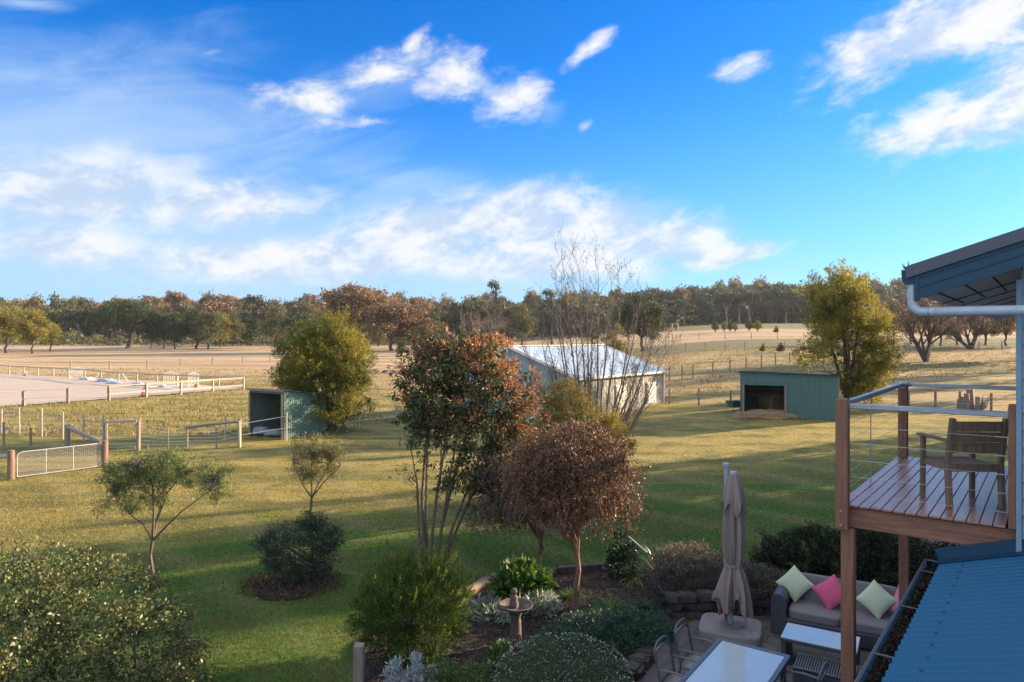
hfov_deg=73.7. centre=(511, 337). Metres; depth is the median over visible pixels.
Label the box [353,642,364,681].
timber post
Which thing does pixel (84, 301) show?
forest tree
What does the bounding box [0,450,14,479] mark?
gate post
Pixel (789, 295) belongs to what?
forest tree
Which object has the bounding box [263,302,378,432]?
wattle tree
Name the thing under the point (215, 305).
forest tree
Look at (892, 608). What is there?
scatter cushion
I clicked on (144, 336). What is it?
paddock tree
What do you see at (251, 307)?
forest tree
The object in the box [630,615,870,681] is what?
patio paving
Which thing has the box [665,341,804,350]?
paddock fence
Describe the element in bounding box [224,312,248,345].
paddock tree
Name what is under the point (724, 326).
young tree
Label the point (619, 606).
strap leaf clump
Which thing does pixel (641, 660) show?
stone edging
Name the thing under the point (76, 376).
jump wing
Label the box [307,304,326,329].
forest tree
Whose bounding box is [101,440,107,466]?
gate post
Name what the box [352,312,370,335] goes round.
forest tree
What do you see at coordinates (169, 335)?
paddock tree
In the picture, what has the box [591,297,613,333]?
forest tree
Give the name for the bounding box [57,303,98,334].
forest tree
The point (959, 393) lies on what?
wire fence
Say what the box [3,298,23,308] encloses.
forest tree
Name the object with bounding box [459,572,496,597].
edging log
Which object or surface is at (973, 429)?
garden armchair
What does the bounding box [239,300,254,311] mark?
forest tree
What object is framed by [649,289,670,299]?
forest tree
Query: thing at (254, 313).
forest tree
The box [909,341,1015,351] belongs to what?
paddock fence
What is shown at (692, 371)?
wire fence
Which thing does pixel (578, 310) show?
forest tree
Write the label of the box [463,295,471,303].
forest tree
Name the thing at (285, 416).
wire fence
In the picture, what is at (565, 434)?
twiggy shrub
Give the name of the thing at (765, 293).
forest tree
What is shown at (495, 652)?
cream flower clump
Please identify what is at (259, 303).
forest tree
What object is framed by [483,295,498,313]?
forest tree
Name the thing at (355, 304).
brown gum
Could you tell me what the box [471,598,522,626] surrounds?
silver clump
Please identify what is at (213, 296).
forest tree
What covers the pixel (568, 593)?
strap leaf clump
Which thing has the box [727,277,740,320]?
forest tree
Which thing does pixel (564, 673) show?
white flowering mound
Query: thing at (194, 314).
paddock tree
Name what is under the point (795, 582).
scatter cushion
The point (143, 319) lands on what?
forest tree
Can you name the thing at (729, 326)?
young tree
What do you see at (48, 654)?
glossy shrub
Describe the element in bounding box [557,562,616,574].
edging sleeper
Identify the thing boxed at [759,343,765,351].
young tree
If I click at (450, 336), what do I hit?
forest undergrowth
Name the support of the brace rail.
attached to the post and rail fence at (105, 428)
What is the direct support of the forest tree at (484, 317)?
on the ground at (688, 433)
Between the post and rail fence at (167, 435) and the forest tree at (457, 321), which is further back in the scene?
the forest tree at (457, 321)
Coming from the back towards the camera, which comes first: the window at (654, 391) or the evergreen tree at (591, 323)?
the evergreen tree at (591, 323)
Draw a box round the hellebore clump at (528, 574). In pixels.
[485,553,559,600]
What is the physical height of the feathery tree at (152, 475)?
2.903 m
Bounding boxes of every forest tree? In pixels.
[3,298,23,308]
[15,296,28,310]
[26,292,46,310]
[36,306,60,327]
[46,291,68,309]
[50,297,78,324]
[54,305,86,337]
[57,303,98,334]
[67,296,94,309]
[78,309,96,334]
[81,301,101,320]
[88,303,114,336]
[96,299,122,336]
[109,309,147,332]
[129,302,156,337]
[133,304,156,339]
[141,294,155,301]
[144,297,166,307]
[144,297,168,313]
[151,305,176,315]
[163,290,186,310]
[165,304,193,335]
[172,296,192,308]
[174,301,194,313]
[177,299,195,306]
[184,303,210,324]
[193,300,225,326]
[198,290,208,304]
[202,290,222,304]
[208,298,228,302]
[218,294,238,301]
[218,301,242,318]
[225,301,252,333]
[226,297,244,304]
[231,309,257,332]
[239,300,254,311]
[242,294,264,304]
[246,303,257,316]
[248,298,275,310]
[250,309,269,325]
[252,304,282,336]
[267,296,284,308]
[285,294,307,311]
[288,303,319,325]
[298,292,319,303]
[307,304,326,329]
[315,307,332,327]
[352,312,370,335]
[392,292,406,305]
[395,288,407,300]
[407,296,426,304]
[422,301,441,330]
[431,305,447,312]
[433,308,463,335]
[437,293,454,303]
[439,298,454,339]
[445,301,488,331]
[447,301,469,339]
[460,294,493,339]
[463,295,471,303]
[467,307,492,334]
[473,294,490,308]
[479,308,505,340]
[480,289,492,300]
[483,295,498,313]
[483,304,519,338]
[494,295,509,303]
[498,299,518,339]
[512,302,540,340]
[522,293,542,315]
[523,286,538,303]
[525,303,541,338]
[533,296,559,337]
[536,302,571,338]
[556,291,579,337]
[559,297,586,336]
[563,288,580,301]
[569,294,611,330]
[572,288,590,302]
[590,292,605,303]
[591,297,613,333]
[597,297,615,333]
[601,293,623,328]
[608,285,624,301]
[614,287,631,300]
[616,296,635,322]
[616,298,629,331]
[632,290,651,302]
[645,286,659,301]
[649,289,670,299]
[651,303,683,330]
[655,292,685,302]
[661,299,697,329]
[671,283,689,301]
[682,296,697,325]
[684,291,699,324]
[686,284,699,292]
[686,292,718,324]
[697,288,720,324]
[709,285,730,315]
[710,277,727,312]
[713,290,741,323]
[721,292,747,317]
[725,286,737,303]
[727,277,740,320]
[728,292,748,323]
[729,275,743,287]
[738,286,752,305]
[739,289,764,319]
[748,274,768,305]
[750,278,763,290]
[756,285,764,291]
[758,289,775,319]
[760,287,792,322]
[761,281,786,304]
[773,289,800,322]
[782,282,801,322]
[786,283,801,290]
[788,289,810,322]
[854,270,874,285]
[862,286,889,319]
[863,282,879,311]
[870,276,883,286]
[875,293,899,315]
[879,282,894,301]
[889,274,905,289]
[889,285,903,293]
[891,292,907,311]
[895,285,906,294]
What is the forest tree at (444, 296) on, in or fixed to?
on the ground at (688, 433)
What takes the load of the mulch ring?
on the ground at (688, 433)
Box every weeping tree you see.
[446,434,585,565]
[496,401,653,614]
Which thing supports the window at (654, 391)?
in the farm shed at (515, 350)
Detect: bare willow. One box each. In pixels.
[878,284,976,361]
[935,316,994,348]
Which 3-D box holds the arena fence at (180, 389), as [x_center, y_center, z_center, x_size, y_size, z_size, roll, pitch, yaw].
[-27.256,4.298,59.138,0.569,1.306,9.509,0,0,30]
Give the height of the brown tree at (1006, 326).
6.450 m
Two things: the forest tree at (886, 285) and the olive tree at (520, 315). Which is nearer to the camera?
the olive tree at (520, 315)
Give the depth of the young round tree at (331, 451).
17.32 m
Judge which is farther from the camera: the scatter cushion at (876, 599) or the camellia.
the camellia
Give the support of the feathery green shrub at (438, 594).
on the garden bed
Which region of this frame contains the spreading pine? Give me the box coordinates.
[82,295,166,348]
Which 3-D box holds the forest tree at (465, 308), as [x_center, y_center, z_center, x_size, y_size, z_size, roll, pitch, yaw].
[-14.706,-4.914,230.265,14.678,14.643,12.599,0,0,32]
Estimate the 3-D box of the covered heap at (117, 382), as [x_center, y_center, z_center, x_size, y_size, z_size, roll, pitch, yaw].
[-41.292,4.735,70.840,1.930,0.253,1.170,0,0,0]
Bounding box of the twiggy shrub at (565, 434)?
[539,408,601,503]
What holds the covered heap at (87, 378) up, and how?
on the arena sand
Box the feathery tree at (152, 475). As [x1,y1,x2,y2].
[79,441,238,581]
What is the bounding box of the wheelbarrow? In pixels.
[718,400,745,410]
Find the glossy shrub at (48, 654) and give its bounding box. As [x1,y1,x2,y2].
[0,530,234,681]
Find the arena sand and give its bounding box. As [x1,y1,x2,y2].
[0,374,240,406]
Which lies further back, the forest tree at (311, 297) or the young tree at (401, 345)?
the forest tree at (311, 297)
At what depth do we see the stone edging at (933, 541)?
15.16 m
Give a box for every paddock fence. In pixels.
[646,332,803,338]
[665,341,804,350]
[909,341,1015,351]
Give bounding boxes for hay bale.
[758,391,783,409]
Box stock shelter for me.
[246,388,325,439]
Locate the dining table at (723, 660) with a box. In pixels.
[678,637,790,681]
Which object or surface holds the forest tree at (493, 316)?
on the ground at (688, 433)
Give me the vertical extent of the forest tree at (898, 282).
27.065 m
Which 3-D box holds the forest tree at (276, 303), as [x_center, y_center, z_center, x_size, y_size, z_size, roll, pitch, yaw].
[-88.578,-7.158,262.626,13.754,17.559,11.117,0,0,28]
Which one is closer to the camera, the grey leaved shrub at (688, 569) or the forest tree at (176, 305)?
the grey leaved shrub at (688, 569)
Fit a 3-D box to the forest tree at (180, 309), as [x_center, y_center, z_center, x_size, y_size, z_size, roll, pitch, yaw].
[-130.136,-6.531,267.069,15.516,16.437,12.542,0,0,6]
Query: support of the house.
on the ground at (688, 433)
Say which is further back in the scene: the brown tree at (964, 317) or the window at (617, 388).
the brown tree at (964, 317)
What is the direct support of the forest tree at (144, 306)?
on the ground at (688, 433)
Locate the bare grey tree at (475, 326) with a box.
[456,301,498,339]
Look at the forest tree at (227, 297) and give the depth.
317.18 m
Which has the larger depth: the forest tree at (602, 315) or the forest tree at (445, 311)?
the forest tree at (445, 311)
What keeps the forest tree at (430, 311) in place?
on the ground at (688, 433)
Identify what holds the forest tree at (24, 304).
on the ground at (688, 433)
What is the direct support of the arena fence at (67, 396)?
on the ground at (688, 433)
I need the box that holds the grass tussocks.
[0,343,1015,436]
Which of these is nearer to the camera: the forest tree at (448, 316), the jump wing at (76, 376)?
the jump wing at (76, 376)
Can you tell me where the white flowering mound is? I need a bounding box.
[486,625,634,681]
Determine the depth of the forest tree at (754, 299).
304.48 m
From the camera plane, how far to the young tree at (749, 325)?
170.24 m
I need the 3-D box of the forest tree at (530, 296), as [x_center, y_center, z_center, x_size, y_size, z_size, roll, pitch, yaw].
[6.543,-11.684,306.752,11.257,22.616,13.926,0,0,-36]
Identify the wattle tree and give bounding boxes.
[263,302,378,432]
[790,257,909,403]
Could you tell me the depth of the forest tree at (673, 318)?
224.44 m
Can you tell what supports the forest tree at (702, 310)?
on the ground at (688, 433)
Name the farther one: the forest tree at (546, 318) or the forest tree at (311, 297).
the forest tree at (311, 297)
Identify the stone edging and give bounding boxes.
[618,644,654,680]
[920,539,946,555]
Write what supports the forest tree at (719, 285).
on the ground at (688, 433)
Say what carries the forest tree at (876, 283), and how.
on the ground at (688, 433)
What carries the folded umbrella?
on the patio paving
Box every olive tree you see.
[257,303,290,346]
[503,301,539,344]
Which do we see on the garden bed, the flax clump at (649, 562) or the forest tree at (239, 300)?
the flax clump at (649, 562)
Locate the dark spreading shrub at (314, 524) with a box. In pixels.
[244,504,348,585]
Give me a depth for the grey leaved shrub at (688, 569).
12.17 m
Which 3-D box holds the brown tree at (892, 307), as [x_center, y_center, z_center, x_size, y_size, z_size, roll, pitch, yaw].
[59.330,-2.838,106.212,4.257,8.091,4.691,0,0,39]
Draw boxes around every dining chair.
[654,635,696,681]
[674,618,713,672]
[782,661,827,681]
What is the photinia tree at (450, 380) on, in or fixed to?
on the ground at (688, 433)
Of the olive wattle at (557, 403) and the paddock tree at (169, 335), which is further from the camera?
the paddock tree at (169, 335)
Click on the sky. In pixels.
(282, 149)
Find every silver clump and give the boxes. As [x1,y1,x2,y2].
[455,593,501,618]
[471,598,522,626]
[509,587,562,618]
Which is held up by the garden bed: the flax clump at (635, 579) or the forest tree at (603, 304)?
the flax clump at (635, 579)
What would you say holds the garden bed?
on the ground at (688, 433)
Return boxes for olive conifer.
[602,325,637,354]
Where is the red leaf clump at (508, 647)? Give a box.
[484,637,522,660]
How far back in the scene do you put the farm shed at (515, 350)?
39.78 m
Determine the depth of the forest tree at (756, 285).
370.68 m
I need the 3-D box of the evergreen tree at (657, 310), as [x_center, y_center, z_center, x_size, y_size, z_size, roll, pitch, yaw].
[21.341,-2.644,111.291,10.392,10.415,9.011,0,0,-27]
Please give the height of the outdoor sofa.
0.835 m
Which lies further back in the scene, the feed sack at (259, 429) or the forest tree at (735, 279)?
the forest tree at (735, 279)
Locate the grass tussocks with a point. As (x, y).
(232, 414)
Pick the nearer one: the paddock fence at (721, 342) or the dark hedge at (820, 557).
the dark hedge at (820, 557)
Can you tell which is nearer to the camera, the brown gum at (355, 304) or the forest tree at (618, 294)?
the brown gum at (355, 304)
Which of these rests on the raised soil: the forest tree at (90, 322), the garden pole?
the garden pole
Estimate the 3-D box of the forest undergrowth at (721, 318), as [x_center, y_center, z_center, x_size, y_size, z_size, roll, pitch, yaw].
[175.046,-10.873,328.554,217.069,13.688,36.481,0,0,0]
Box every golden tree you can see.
[0,300,29,352]
[9,306,53,353]
[39,322,65,350]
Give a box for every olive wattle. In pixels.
[522,372,622,494]
[575,407,643,520]
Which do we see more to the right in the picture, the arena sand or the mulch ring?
the mulch ring
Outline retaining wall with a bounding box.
[665,586,776,618]
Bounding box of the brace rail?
[64,424,101,450]
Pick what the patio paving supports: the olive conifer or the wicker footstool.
the wicker footstool
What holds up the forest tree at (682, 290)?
on the ground at (688, 433)
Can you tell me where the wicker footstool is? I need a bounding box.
[792,652,862,681]
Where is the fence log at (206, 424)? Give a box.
[185,421,237,428]
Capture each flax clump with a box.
[617,570,652,587]
[629,536,679,574]
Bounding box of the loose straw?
[728,409,806,419]
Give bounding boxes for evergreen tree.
[564,307,607,343]
[611,290,673,350]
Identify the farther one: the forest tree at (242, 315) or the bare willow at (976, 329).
the forest tree at (242, 315)
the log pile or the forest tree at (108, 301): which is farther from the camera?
the forest tree at (108, 301)
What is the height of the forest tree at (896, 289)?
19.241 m
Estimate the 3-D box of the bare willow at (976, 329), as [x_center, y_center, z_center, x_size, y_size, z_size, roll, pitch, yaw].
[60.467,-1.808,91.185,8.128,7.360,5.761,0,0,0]
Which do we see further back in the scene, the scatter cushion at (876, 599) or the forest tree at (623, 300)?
the forest tree at (623, 300)
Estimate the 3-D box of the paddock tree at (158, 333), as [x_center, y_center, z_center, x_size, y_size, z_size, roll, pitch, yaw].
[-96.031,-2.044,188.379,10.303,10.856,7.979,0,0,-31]
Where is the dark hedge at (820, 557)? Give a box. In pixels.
[744,518,1015,587]
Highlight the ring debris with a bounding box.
[236,567,346,599]
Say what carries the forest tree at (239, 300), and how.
on the ground at (688, 433)
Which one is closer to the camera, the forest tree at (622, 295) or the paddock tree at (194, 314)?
the paddock tree at (194, 314)
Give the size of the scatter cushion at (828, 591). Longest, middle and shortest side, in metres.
0.430 x 0.430 x 0.150 m
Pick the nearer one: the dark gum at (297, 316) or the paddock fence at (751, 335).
the paddock fence at (751, 335)
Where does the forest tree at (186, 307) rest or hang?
on the ground at (688, 433)
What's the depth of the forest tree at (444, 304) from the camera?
257.50 m
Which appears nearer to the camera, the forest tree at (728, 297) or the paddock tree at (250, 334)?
the paddock tree at (250, 334)
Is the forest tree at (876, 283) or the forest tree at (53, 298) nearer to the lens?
the forest tree at (53, 298)
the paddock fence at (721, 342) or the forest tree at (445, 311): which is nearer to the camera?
the paddock fence at (721, 342)
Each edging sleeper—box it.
[500,567,556,575]
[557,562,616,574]
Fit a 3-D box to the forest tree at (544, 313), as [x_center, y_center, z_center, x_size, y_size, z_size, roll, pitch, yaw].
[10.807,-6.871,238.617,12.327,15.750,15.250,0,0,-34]
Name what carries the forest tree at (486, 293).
on the ground at (688, 433)
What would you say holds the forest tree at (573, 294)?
on the ground at (688, 433)
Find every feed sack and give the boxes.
[252,426,269,434]
[263,429,280,435]
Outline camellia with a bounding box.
[601,527,641,578]
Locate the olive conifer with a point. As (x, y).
(623, 349)
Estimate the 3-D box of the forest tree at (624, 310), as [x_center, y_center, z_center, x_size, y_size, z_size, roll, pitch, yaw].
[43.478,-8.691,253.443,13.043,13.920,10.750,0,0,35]
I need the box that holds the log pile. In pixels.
[956,389,988,409]
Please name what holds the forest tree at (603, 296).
on the ground at (688, 433)
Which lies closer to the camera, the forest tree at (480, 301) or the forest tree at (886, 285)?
the forest tree at (480, 301)
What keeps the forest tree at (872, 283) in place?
on the ground at (688, 433)
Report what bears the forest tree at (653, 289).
on the ground at (688, 433)
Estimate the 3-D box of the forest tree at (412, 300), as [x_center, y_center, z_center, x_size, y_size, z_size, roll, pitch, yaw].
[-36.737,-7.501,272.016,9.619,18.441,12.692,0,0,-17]
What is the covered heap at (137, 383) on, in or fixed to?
on the arena sand
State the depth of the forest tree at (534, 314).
226.28 m
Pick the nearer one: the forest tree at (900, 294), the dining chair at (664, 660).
the dining chair at (664, 660)
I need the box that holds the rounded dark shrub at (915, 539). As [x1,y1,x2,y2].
[856,528,923,558]
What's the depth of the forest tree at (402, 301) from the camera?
266.74 m
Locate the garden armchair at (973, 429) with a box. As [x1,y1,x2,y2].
[916,418,1007,509]
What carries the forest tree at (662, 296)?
on the ground at (688, 433)
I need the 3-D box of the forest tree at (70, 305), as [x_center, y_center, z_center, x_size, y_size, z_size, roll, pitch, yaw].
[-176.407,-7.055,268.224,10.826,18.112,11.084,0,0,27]
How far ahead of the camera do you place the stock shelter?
33.33 m
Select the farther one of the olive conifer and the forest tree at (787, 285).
the forest tree at (787, 285)
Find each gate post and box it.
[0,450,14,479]
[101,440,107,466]
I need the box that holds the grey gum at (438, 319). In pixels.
[419,309,450,343]
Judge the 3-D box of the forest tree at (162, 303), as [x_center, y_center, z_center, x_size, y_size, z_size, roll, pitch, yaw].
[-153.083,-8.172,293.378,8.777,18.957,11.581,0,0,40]
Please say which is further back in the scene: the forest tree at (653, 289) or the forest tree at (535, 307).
the forest tree at (653, 289)
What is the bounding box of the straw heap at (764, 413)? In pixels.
[731,409,794,419]
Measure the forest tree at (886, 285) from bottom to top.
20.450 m
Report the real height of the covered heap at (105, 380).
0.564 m
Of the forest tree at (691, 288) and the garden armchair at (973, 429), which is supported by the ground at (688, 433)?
the forest tree at (691, 288)
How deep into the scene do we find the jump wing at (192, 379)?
66.50 m
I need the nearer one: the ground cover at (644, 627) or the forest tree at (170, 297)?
the ground cover at (644, 627)
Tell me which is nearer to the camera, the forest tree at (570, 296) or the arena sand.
the arena sand
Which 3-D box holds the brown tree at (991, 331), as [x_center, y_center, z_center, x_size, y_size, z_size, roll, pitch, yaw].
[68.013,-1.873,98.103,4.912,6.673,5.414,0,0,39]
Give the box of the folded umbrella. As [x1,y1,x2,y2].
[698,462,762,646]
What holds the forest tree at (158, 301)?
on the ground at (688, 433)
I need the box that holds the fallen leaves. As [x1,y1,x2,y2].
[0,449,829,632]
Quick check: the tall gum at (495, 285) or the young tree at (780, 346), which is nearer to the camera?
the young tree at (780, 346)
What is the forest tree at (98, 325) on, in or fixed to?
on the ground at (688, 433)
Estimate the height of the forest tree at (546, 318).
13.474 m
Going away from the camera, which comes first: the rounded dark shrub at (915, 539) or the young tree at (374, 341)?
the rounded dark shrub at (915, 539)
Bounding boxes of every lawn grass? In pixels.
[0,460,874,614]
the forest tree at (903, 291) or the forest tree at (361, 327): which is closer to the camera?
the forest tree at (361, 327)
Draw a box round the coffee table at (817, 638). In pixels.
[780,622,860,665]
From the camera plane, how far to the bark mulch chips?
11.23 m
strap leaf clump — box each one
[556,584,585,604]
[580,592,644,618]
[628,596,664,612]
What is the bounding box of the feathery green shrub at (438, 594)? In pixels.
[338,538,481,672]
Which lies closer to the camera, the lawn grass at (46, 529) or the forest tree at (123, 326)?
the lawn grass at (46, 529)
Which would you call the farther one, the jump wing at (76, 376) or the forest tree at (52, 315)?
the forest tree at (52, 315)
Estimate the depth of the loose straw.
36.02 m
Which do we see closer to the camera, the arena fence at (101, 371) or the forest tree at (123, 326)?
the arena fence at (101, 371)
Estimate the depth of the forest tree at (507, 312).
226.73 m
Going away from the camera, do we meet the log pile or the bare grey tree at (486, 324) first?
the log pile
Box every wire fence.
[0,408,103,440]
[70,352,396,368]
[224,406,409,447]
[669,352,789,379]
[669,389,731,405]
[871,390,1015,410]
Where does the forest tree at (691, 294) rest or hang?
on the ground at (688, 433)
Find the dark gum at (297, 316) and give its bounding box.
[275,298,322,338]
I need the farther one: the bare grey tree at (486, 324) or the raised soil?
the bare grey tree at (486, 324)
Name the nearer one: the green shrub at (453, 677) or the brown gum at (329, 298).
the green shrub at (453, 677)
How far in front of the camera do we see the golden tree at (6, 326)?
161.28 m
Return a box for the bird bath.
[499,588,532,648]
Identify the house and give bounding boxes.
[854,227,1023,681]
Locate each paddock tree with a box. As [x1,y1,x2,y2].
[141,316,159,348]
[143,311,178,348]
[161,311,188,348]
[179,306,223,348]
[187,309,226,348]
[212,311,234,346]
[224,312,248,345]
[241,316,263,344]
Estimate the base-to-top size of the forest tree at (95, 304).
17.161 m
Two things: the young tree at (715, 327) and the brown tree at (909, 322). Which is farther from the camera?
the young tree at (715, 327)
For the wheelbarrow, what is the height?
0.605 m
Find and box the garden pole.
[628,536,677,576]
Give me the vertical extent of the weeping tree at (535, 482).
3.770 m
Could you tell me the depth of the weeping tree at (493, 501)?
13.95 m
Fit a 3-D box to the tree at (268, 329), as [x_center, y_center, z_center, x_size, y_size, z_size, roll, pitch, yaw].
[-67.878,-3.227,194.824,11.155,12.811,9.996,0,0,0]
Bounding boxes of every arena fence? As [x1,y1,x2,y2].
[0,365,241,385]
[0,383,146,405]
[145,377,244,396]
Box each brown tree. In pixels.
[882,293,902,337]
[890,308,923,343]
[931,316,955,345]
[942,316,967,344]
[971,316,1005,345]
[984,317,1015,345]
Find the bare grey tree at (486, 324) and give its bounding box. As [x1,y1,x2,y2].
[472,306,504,341]
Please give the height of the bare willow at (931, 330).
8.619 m
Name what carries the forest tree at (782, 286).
on the ground at (688, 433)
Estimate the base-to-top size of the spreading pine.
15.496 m
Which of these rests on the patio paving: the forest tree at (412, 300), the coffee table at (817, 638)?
the coffee table at (817, 638)
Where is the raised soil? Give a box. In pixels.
[652,576,774,592]
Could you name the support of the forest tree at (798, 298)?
on the ground at (688, 433)
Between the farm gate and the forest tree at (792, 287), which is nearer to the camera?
the farm gate
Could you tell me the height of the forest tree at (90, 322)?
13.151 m
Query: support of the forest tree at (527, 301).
on the ground at (688, 433)
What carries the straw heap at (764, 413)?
on the ground at (688, 433)
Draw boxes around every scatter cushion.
[776,565,813,601]
[811,574,840,609]
[856,580,897,618]
[888,584,898,611]
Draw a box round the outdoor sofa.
[771,572,896,650]
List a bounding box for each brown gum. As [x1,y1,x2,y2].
[316,281,368,331]
[329,283,401,350]
[360,293,425,350]
[384,298,443,344]
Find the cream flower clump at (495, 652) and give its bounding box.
[482,638,514,673]
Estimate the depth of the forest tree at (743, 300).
304.94 m
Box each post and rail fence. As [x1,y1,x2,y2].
[103,419,140,449]
[137,418,241,450]
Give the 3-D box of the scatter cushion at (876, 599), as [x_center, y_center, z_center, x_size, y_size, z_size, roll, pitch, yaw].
[5.725,4.120,10.728,0.430,0.430,0.150,45,-1,40]
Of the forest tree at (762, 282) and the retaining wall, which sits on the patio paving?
the retaining wall
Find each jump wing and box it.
[69,368,84,377]
[163,372,178,384]
[186,372,198,386]
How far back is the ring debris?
13.02 m
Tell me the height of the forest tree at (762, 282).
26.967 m
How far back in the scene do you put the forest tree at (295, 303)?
311.00 m
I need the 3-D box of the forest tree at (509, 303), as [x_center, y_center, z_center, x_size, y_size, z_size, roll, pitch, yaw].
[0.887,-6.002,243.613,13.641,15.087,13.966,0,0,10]
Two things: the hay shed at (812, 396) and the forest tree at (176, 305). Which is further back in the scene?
the forest tree at (176, 305)
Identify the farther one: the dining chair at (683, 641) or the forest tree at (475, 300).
the forest tree at (475, 300)
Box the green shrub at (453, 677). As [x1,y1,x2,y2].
[419,654,499,681]
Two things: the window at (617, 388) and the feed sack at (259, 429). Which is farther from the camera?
the window at (617, 388)
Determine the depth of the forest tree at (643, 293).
315.94 m
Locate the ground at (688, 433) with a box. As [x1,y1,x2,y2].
[0,321,1015,681]
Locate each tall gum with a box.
[486,279,505,339]
[539,288,560,344]
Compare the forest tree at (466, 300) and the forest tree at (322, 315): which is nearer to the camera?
the forest tree at (322, 315)
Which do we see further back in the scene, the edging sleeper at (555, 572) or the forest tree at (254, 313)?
the forest tree at (254, 313)
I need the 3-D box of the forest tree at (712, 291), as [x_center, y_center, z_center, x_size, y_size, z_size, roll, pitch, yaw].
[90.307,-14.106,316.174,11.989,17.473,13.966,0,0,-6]
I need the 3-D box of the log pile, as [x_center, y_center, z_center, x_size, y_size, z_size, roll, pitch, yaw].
[26.812,3.664,39.598,1.909,1.297,0.823,0,0,0]
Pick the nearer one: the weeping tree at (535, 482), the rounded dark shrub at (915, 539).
the weeping tree at (535, 482)
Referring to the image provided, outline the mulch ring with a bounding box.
[256,571,334,599]
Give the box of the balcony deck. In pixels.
[835,381,1022,681]
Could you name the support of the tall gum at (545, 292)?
on the ground at (688, 433)
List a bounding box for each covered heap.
[79,377,94,379]
[95,378,115,381]
[105,381,122,383]
[130,382,143,385]
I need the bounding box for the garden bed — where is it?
[354,570,678,681]
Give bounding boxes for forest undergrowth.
[0,328,448,345]
[6,316,679,340]
[679,304,1015,325]
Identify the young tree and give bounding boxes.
[368,332,388,345]
[393,337,406,353]
[710,322,719,332]
[720,321,726,332]
[727,321,732,330]
[732,322,737,332]
[744,320,753,331]
[752,320,762,331]
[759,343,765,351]
[775,342,784,351]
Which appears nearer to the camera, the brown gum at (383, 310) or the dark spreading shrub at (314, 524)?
the dark spreading shrub at (314, 524)
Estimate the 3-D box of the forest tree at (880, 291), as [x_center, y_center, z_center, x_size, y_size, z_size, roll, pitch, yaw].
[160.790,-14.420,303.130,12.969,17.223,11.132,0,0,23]
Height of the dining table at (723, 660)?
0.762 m
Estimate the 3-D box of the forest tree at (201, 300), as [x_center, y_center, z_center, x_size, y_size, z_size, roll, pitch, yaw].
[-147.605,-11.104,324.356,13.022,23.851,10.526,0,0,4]
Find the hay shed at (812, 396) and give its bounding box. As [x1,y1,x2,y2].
[739,371,840,420]
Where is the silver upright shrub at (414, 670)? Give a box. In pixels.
[379,651,438,681]
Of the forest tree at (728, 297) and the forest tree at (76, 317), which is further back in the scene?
the forest tree at (728, 297)
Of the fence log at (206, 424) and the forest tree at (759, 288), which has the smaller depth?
the fence log at (206, 424)
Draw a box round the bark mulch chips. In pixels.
[361,568,679,681]
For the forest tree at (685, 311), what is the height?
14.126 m
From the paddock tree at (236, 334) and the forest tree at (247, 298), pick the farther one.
the forest tree at (247, 298)
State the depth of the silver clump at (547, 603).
11.73 m
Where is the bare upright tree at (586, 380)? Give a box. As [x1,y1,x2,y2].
[512,220,688,502]
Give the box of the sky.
[0,0,1023,307]
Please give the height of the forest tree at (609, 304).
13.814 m
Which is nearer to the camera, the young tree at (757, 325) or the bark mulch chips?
the bark mulch chips
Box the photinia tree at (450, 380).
[382,320,550,563]
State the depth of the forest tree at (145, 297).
319.53 m
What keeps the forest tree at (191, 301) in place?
on the ground at (688, 433)
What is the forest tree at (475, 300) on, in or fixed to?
on the ground at (688, 433)
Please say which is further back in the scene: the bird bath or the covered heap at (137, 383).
the covered heap at (137, 383)
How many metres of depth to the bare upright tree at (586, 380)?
19.40 m
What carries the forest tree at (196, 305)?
on the ground at (688, 433)
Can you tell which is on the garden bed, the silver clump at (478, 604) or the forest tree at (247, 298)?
the silver clump at (478, 604)
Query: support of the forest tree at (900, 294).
on the ground at (688, 433)
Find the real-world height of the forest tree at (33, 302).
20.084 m
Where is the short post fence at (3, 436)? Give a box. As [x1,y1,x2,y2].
[2,422,31,449]
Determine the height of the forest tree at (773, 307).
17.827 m
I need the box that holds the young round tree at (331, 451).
[279,426,352,518]
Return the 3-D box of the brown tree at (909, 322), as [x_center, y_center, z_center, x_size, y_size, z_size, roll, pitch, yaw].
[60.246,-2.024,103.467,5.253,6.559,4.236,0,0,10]
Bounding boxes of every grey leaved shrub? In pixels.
[641,538,757,590]
[742,559,785,603]
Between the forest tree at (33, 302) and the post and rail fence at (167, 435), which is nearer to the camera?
the post and rail fence at (167, 435)
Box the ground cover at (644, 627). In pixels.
[538,604,679,657]
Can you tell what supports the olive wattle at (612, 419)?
on the ground at (688, 433)
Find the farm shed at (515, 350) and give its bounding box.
[455,344,668,423]
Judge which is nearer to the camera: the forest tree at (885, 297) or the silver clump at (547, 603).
the silver clump at (547, 603)
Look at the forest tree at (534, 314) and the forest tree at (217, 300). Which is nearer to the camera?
the forest tree at (534, 314)
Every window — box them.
[616,384,626,407]
[647,381,655,403]
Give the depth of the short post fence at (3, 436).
29.07 m
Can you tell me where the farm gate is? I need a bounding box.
[16,443,100,476]
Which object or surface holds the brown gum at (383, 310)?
on the ground at (688, 433)
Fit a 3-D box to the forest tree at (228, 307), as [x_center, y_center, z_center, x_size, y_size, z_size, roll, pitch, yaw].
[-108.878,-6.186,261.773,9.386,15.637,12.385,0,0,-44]

